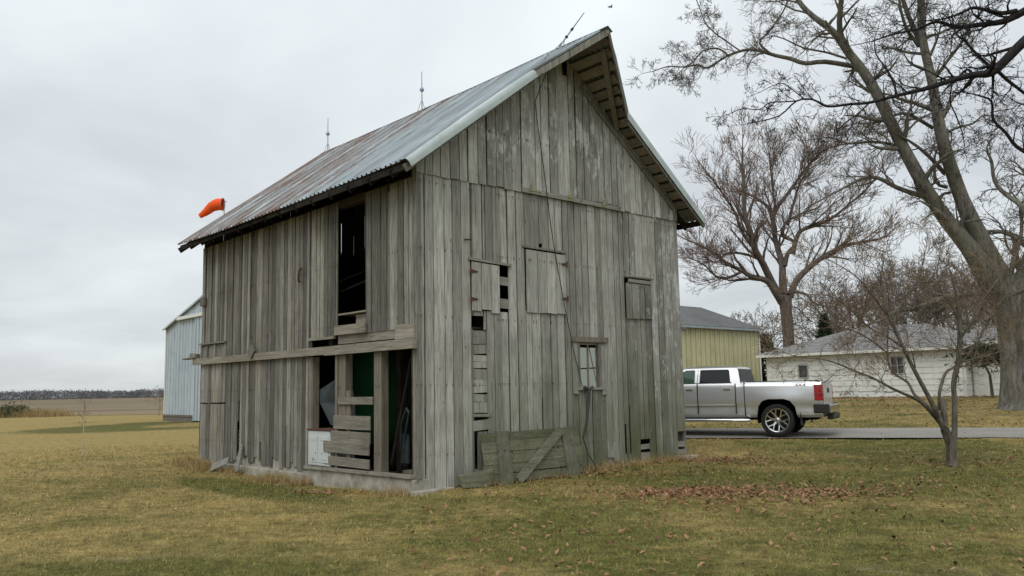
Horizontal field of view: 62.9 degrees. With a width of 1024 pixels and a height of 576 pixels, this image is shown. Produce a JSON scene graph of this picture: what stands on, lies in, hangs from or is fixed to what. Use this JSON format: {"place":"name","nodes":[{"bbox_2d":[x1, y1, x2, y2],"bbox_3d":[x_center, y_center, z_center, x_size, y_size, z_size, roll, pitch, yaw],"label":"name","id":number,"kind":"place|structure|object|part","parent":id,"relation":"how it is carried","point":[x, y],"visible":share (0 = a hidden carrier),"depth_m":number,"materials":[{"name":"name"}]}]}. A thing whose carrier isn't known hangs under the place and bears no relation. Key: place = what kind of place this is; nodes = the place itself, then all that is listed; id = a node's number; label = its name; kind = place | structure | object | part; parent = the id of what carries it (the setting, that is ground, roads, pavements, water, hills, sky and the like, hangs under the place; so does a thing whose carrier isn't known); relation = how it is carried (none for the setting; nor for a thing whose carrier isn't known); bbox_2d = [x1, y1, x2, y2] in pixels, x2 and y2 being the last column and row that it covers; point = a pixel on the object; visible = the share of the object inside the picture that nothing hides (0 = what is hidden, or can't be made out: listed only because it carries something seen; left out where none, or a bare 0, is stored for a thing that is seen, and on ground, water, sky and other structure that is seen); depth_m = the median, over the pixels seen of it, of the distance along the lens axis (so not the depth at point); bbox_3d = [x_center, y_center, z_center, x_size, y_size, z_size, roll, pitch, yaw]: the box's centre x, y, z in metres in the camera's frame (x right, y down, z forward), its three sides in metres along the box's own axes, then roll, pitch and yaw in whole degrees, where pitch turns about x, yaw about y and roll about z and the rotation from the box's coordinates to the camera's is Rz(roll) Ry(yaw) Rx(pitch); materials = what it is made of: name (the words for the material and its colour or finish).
{"place":"outdoors","nodes":[
{"label":"outdoors","id":0,"kind":"place"},
{"bbox_2d":[0,396,163,415],"bbox_3d":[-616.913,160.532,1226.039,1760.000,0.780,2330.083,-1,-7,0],"label":"field","id":1,"kind":"structure","parent":0,"point":[124,406],"depth_m":154.95,"materials":[{"name":"beige plant"}]},
{"bbox_2d":[0,396,1023,575],"bbox_3d":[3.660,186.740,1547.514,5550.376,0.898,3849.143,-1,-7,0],"label":"ground","id":2,"kind":"structure","parent":0,"point":[33,434],"depth_m":10.73,"materials":[{"name":"plant"}]},
{"bbox_2d":[0,401,39,417],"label":"shrub","id":3,"kind":"object","parent":2,"relation":"on","point":[6,408],"visible":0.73,"depth_m":70.88,"materials":[{"name":"green plant"}]},
{"bbox_2d":[0,406,86,417],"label":"dry grass","id":4,"kind":"structure","parent":2,"relation":"on","point":[40,412],"depth_m":70.67,"materials":[{"name":"plant"}]},
{"bbox_2d":[0,388,163,400],"bbox_3d":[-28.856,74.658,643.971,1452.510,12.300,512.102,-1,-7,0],"label":"woods","id":5,"kind":"object","parent":2,"relation":"on","point":[77,394],"visible":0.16,"depth_m":668.54,"materials":[{"name":"plant"}]},
{"bbox_2d":[76,388,90,455],"bbox_3d":[-11.755,3.691,22.941,0.394,1.900,0.412,-1,-7,0],"label":"sapling","id":6,"kind":"object","parent":2,"relation":"on","point":[83,419],"visible":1,"depth_m":22.93,"materials":[{"name":"brown plant"}]},
{"bbox_2d":[146,386,163,415],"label":"bare tree","id":7,"kind":"object","parent":2,"relation":"on","point":[157,399],"visible":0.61,"depth_m":65.45,"materials":[{"name":"brown plant"}]},
{"bbox_2d":[162,294,202,421],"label":"blue shed","id":8,"kind":"structure","parent":2,"relation":"on","point":[183,329],"depth_m":51.53,"materials":[{"name":"metal"}]},
{"bbox_2d":[193,316,201,420],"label":"sliding door","id":9,"kind":"structure","parent":8,"relation":"in","point":[198,320],"depth_m":49.60,"materials":[{"name":"white metal"}]},
{"bbox_2d":[198,198,226,240],"bbox_3d":[-12.307,1.126,34.138,1.194,9.780,0.547,-1,-7,0],"label":"windsock","id":10,"kind":"object","parent":2,"relation":"on","point":[212,206],"visible":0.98,"depth_m":34.56,"materials":[{"name":"fabric"}]},
{"bbox_2d":[210,457,229,471],"bbox_3d":[-6.380,3.845,18.276,0.577,0.332,0.129,-5,-8,30],"label":"loose board","id":11,"kind":"object","parent":2,"relation":"on","point":[220,463],"visible":1,"depth_m":18.25,"materials":[{"name":"grey wood"}]},
{"bbox_2d":[235,444,242,472],"bbox_3d":[-5.795,3.620,17.798,0.088,0.578,0.514,0,-7,-8],"label":"loose board","id":12,"kind":"object","parent":2,"relation":"on","point":[239,458],"visible":1,"depth_m":17.77,"materials":[{"name":"grey wood"}]},
{"bbox_2d":[332,484,387,496],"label":"dry grass","id":13,"kind":"structure","parent":2,"relation":"on","point":[359,491],"depth_m":14.02,"materials":[{"name":"beige plant"}]},
{"bbox_2d":[333,351,484,470],"bbox_3d":[-1.989,2.572,17.766,2.550,2.398,3.100,5,-9,-42],"label":"farm machine","id":14,"kind":"object","parent":2,"relation":"on","point":[363,374],"visible":0.16,"depth_m":16.88,"materials":[{"name":"green paint"}]},
{"bbox_2d":[154,448,708,497],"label":"dry grass","id":15,"kind":"structure","parent":2,"relation":"on","point":[196,463],"depth_m":16.43,"materials":[{"name":"plant"}]},
{"bbox_2d":[178,13,705,495],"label":"barn","id":16,"kind":"structure","parent":2,"relation":"on","point":[514,231],"depth_m":16.17,"materials":[{"name":"wood"}]},
{"bbox_2d":[199,404,224,461],"bbox_3d":[-6.942,3.346,19.377,0.039,1.314,1.388,5,-9,-42],"label":"door","id":17,"kind":"structure","parent":16,"relation":"in","point":[212,416],"depth_m":19.34,"materials":[{"name":"grey wood"}]},
{"bbox_2d":[200,363,225,403],"bbox_3d":[-6.963,2.227,19.519,0.036,0.920,1.394,5,-9,-42],"label":"door","id":18,"kind":"structure","parent":16,"relation":"in","point":[213,376],"depth_m":19.48,"materials":[{"name":"grey wood"}]},
{"bbox_2d":[307,427,354,466],"bbox_3d":[-3.388,2.976,15.733,0.580,0.672,0.860,5,-9,-42],"label":"old stove","id":19,"kind":"object","parent":16,"relation":"on","point":[317,455],"visible":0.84,"depth_m":15.55,"materials":[{"name":"white metal"}]},
{"bbox_3d":[-3.596,2.994,15.550,0.009,0.480,0.730,5,-9,-42],"label":"door","id":20,"kind":"part","parent":19,"relation":"part of","materials":[{"name":"white metal"}]},
{"bbox_2d":[319,380,355,425],"bbox_3d":[-3.298,2.070,15.902,0.904,1.206,0.188,-6,-9,37],"label":"metal sheet","id":21,"kind":"object","parent":19,"relation":"on","point":[327,396],"visible":0.23,"depth_m":15.98,"materials":[{"name":"grey metal"}]},
{"bbox_2d":[338,270,365,292],"bbox_3d":[-2.071,0.148,16.137,1.836,1.171,3.444,5,-9,-42],"label":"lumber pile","id":22,"kind":"object","parent":16,"relation":"in","point":[351,287],"visible":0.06,"depth_m":16.36,"materials":[{"name":"wood"}]},
{"bbox_2d":[390,356,410,464],"bbox_3d":[-1.967,2.180,14.919,0.504,1.914,0.061,-5,-8,28],"label":"wooden bar","id":23,"kind":"object","parent":16,"relation":"in","point":[400,413],"visible":0.84,"depth_m":14.90,"materials":[{"name":"grey wood"}]},
{"bbox_2d":[399,407,409,465],"bbox_3d":[-1.841,2.574,14.481,0.152,1.018,0.466,3,-8,-30],"label":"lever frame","id":24,"kind":"object","parent":16,"relation":"in","point":[404,449],"visible":1,"depth_m":14.50,"materials":[{"name":"grey metal"}]},
{"bbox_2d":[403,469,411,474],"bbox_3d":[-1.268,3.107,14.188,0.850,0.060,0.800,5,-9,-42],"label":"floor board","id":25,"kind":"object","parent":16,"relation":"on","point":[407,472],"visible":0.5,"depth_m":14.12,"materials":[{"name":"wood"}]},
{"bbox_2d":[526,249,568,313],"bbox_3d":[0.667,-0.100,15.641,1.059,1.164,0.056,5,-9,-42],"label":"door","id":26,"kind":"structure","parent":16,"relation":"in","point":[543,288],"depth_m":15.60,"materials":[{"name":"wood"}]},
{"bbox_2d":[520,61,620,210],"bbox_3d":[1.182,-3.152,16.519,2.750,2.989,0.092,5,-9,-42],"label":"hay door","id":27,"kind":"structure","parent":16,"relation":"in","point":[597,180],"depth_m":16.41,"materials":[{"name":"grey wood"}]},
{"bbox_2d":[577,342,603,389],"bbox_3d":[1.481,1.512,16.221,0.740,0.910,0.120,5,-9,-42],"label":"window","id":28,"kind":"structure","parent":16,"relation":"in","point":[598,377],"depth_m":16.30,"materials":[{"name":"grey wood"}]},
{"bbox_2d":[624,275,655,458],"bbox_3d":[2.666,1.626,17.261,0.900,3.745,0.109,5,-9,-42],"label":"door","id":29,"kind":"structure","parent":16,"relation":"in","point":[638,328],"depth_m":17.26,"materials":[{"name":"grey wood"}]},
{"bbox_2d":[457,468,492,487],"bbox_3d":[-0.591,3.129,13.733,0.718,0.279,0.088,5,-9,-42],"label":"wood offcut","id":30,"kind":"object","parent":2,"relation":"on","point":[476,479],"visible":1,"depth_m":13.71,"materials":[{"name":"grey wood"}]},
{"bbox_2d":[2,395,1023,575],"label":"fallen leaves","id":31,"kind":"object","parent":2,"relation":"on","point":[685,491],"visible":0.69,"depth_m":12.29,"materials":[{"name":"brown plant"}]},
{"bbox_2d":[480,426,582,484],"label":"wooden gate","id":32,"kind":"structure","parent":2,"relation":"on","point":[501,458],"depth_m":14.71,"materials":[{"name":"grey wood"}]},
{"bbox_2d":[677,454,698,459],"bbox_3d":[3.689,3.697,17.883,0.480,0.270,0.420,5,-9,-42],"label":"corner stone","id":33,"kind":"object","parent":2,"relation":"on","point":[691,456],"visible":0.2,"depth_m":17.72,"materials":[{"name":"stone"}]},
{"bbox_2d":[680,306,763,380],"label":"yellow shed","id":34,"kind":"structure","parent":2,"relation":"on","point":[710,338],"depth_m":51.54,"materials":[{"name":"metal"}]},
{"bbox_2d":[730,308,775,336],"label":"bare tree","id":35,"kind":"object","parent":2,"relation":"on","point":[745,317],"visible":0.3,"depth_m":71.59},
{"bbox_2d":[730,303,799,362],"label":"bare tree","id":36,"kind":"object","parent":2,"relation":"on","point":[771,321],"visible":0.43,"depth_m":73.76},
{"bbox_2d":[760,333,777,380],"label":"evergreen","id":37,"kind":"object","parent":2,"relation":"on","point":[764,374],"visible":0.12,"depth_m":57.33,"materials":[{"name":"green plant"}]},
{"bbox_2d":[671,96,913,347],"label":"bare tree","id":38,"kind":"object","parent":2,"relation":"on","point":[752,239],"visible":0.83,"depth_m":66.01,"materials":[{"name":"grey plant"}]},
{"bbox_2d":[762,268,874,344],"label":"bare tree","id":39,"kind":"object","parent":2,"relation":"on","point":[797,312],"visible":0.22,"depth_m":76.18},
{"bbox_2d":[625,0,1023,410],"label":"bare tree","id":40,"kind":"object","parent":2,"relation":"on","point":[969,230],"visible":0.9,"depth_m":30.44,"materials":[{"name":"grey plant"}]},
{"bbox_2d":[815,313,833,338],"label":"evergreen","id":41,"kind":"object","parent":2,"relation":"on","point":[826,331],"visible":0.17,"depth_m":61.89,"materials":[{"name":"green plant"}]},
{"bbox_2d":[793,272,932,339],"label":"bare tree","id":42,"kind":"object","parent":2,"relation":"on","point":[847,301],"visible":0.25,"depth_m":69.80,"materials":[{"name":"brown plant"}]},
{"bbox_2d":[706,0,1023,173],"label":"bare tree","id":43,"kind":"object","parent":2,"relation":"on","point":[992,68],"visible":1,"depth_m":17.33,"materials":[{"name":"brown plant"}]},
{"bbox_2d":[756,323,999,396],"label":"garage","id":44,"kind":"structure","parent":2,"relation":"on","point":[930,371],"depth_m":44.79,"materials":[{"name":"white"}]},
{"bbox_2d":[797,364,808,378],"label":"window","id":45,"kind":"structure","parent":44,"relation":"in","point":[804,367],"depth_m":48.05,"materials":[{"name":"grey glass"}]},
{"bbox_2d":[889,356,904,374],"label":"window","id":46,"kind":"structure","parent":44,"relation":"in","point":[899,359],"depth_m":44.07,"materials":[{"name":"grey glass"}]},
{"bbox_2d":[973,363,993,395],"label":"door","id":47,"kind":"structure","parent":44,"relation":"in","point":[984,389],"depth_m":41.74,"materials":[{"name":"white wood"}]},
{"bbox_2d":[749,208,1023,466],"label":"young tree","id":48,"kind":"object","parent":2,"relation":"on","point":[950,438],"visible":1,"depth_m":15.57,"materials":[{"name":"brown plant"}]},
{"bbox_2d":[814,265,962,331],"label":"bare tree","id":49,"kind":"object","parent":2,"relation":"on","point":[895,293],"visible":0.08,"depth_m":77.78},
{"bbox_2d":[857,249,984,331],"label":"bare tree","id":50,"kind":"object","parent":2,"relation":"on","point":[924,309],"visible":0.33,"depth_m":67.78,"materials":[{"name":"brown plant"}]},
{"bbox_2d":[901,263,985,328],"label":"bare tree","id":51,"kind":"object","parent":2,"relation":"on","point":[938,285],"visible":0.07,"depth_m":80.25,"materials":[{"name":"brown plant"}]},
{"bbox_2d":[912,263,989,333],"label":"bare tree","id":52,"kind":"object","parent":2,"relation":"on","point":[953,326],"visible":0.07,"depth_m":72.43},
{"bbox_2d":[936,337,999,397],"bbox_3d":[21.860,3.746,38.677,4.009,3.107,3.892,-1,-7,0],"label":"evergreen shrub","id":53,"kind":"object","parent":2,"relation":"on","point":[996,355],"visible":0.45,"depth_m":38.61,"materials":[{"name":"plant"}]},
{"bbox_2d":[931,242,1014,332],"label":"bare tree","id":54,"kind":"object","parent":2,"relation":"on","point":[970,317],"visible":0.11,"depth_m":66.83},
{"bbox_2d":[0,0,1023,398],"label":"sky","id":55,"kind":"structure","parent":0,"point":[121,121],"materials":[{"name":"white"}]},
{"bbox_2d":[686,427,1023,437],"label":"driveway","id":56,"kind":"structure","parent":0,"point":[1016,432],"depth_m":22.59,"materials":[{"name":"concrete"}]},
{"bbox_2d":[683,366,839,436],"bbox_3d":[5.921,3.156,23.639,6.100,1.910,2.420,-5,-8,28],"label":"pickup truck","id":57,"kind":"object","parent":56,"relation":"on","point":[735,394],"visible":0.59,"depth_m":22.40,"materials":[{"name":"silver metal"}]},
{"bbox_3d":[4.713,2.486,23.390,0.800,0.360,0.154,-5,-8,28],"label":"side window","id":58,"kind":"part","parent":57,"relation":"part of","materials":[{"name":"green glass"}]},
{"bbox_3d":[4.631,3.082,23.206,1.000,0.805,0.074,-5,-8,28],"label":"door","id":59,"kind":"part","parent":57,"relation":"part of","materials":[{"name":"silver metal"}]},
{"bbox_3d":[5.568,2.415,22.938,0.860,0.360,0.154,-5,-8,28],"label":"side window","id":60,"kind":"part","parent":57,"relation":"part of","materials":[{"name":"black glass"}]},
{"bbox_3d":[5.550,3.006,22.719,1.000,0.805,0.074,-5,-8,28],"label":"door","id":61,"kind":"part","parent":57,"relation":"part of","materials":[{"name":"silver metal"}]},
{"bbox_3d":[6.531,2.437,23.390,0.115,0.345,1.680,-5,-8,28],"label":"rear window","id":62,"kind":"part","parent":57,"relation":"part of","materials":[{"name":"grey glass"}]}
]}

